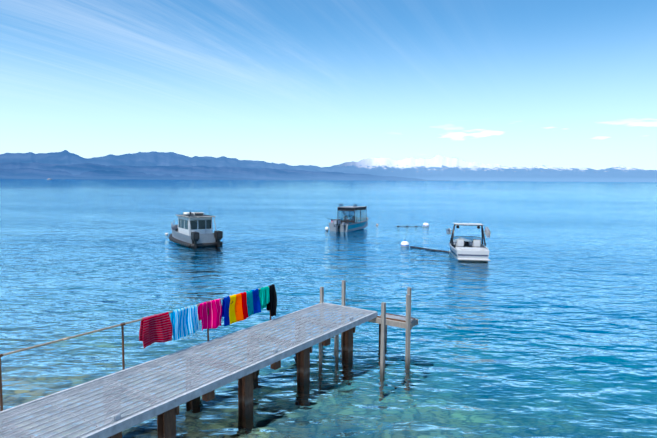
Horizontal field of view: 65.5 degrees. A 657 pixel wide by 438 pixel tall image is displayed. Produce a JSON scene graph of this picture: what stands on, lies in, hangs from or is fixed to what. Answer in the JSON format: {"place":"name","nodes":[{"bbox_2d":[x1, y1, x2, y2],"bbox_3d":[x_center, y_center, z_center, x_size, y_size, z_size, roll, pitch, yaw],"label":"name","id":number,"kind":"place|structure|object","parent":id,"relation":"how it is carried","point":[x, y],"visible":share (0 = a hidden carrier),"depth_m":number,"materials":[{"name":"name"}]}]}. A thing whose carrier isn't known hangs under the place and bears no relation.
{"place":"outdoors","nodes":[
{"label":"outdoors","id":0,"kind":"place"},
{"bbox_2d":[0,168,267,179],"bbox_3d":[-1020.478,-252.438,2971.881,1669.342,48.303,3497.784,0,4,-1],"label":"mountain range","id":1,"kind":"structure","parent":0,"point":[25,173],"depth_m":2134.38,"materials":[{"name":"blue stone"}]},
{"bbox_2d":[0,162,450,180],"bbox_3d":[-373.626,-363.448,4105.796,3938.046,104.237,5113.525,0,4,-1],"label":"mountain range","id":2,"kind":"structure","parent":0,"point":[223,171],"depth_m":3424.43,"materials":[{"name":"blue stone"}]},
{"bbox_2d":[0,179,656,437],"bbox_3d":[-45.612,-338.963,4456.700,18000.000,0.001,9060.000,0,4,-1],"label":"lake water","id":3,"kind":"structure","parent":0,"point":[542,323],"depth_m":22.98,"materials":[{"name":"blue liquid"}]},
{"bbox_2d":[169,212,222,247],"bbox_3d":[-11.096,0.457,41.336,2.862,3.459,7.436,-3,5,-35],"label":"work boat","id":4,"kind":"object","parent":3,"relation":"on","point":[192,230],"visible":0.96,"depth_m":39.41,"materials":[{"name":"white metal"}]},
{"bbox_2d":[0,280,417,437],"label":"pier","id":5,"kind":"structure","parent":3,"relation":"in","point":[115,424],"depth_m":10.83,"materials":[{"name":"wood"}]},
{"bbox_2d":[139,284,276,347],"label":"hanging towels","id":6,"kind":"object","parent":5,"relation":"attached to","point":[181,322],"visible":0.98,"depth_m":12.66,"materials":[{"name":"multicoloured fabric"}]},
{"bbox_2d":[325,204,367,231],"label":"fishing boat","id":7,"kind":"object","parent":3,"relation":"on","point":[351,218],"visible":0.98,"depth_m":51.78,"materials":[{"name":"blue metal"}]},
{"bbox_2d":[400,239,408,246],"bbox_3d":[5.939,1.943,39.732,0.687,0.785,0.687,0,4,-1],"label":"mooring buoy","id":8,"kind":"object","parent":3,"relation":"in","point":[404,243],"visible":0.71,"depth_m":39.50,"materials":[{"name":"white plastic"}]},
{"bbox_2d":[397,225,450,252],"bbox_3d":[8.380,1.472,46.640,3.129,0.415,21.022,1,4,4],"label":"mooring line","id":9,"kind":"object","parent":3,"relation":"in","point":[425,248],"visible":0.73,"depth_m":38.23,"materials":[{"name":"grey fabric"}]},
{"bbox_2d":[446,223,490,260],"bbox_3d":[9.726,1.502,35.887,2.903,2.700,7.020,1,4,7],"label":"ski boat","id":10,"kind":"object","parent":3,"relation":"on","point":[468,248],"visible":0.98,"depth_m":34.94,"materials":[{"name":"grey plastic"}]},
{"bbox_2d":[0,150,656,181],"bbox_3d":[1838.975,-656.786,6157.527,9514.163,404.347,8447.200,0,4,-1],"label":"mountain range","id":11,"kind":"structure","parent":0,"point":[437,167],"depth_m":6288.09,"materials":[{"name":"blue stone"}]},
{"bbox_2d":[0,0,656,169],"label":"sky","id":12,"kind":"structure","parent":0,"point":[320,83],"materials":[{"name":"blue"}]}
]}

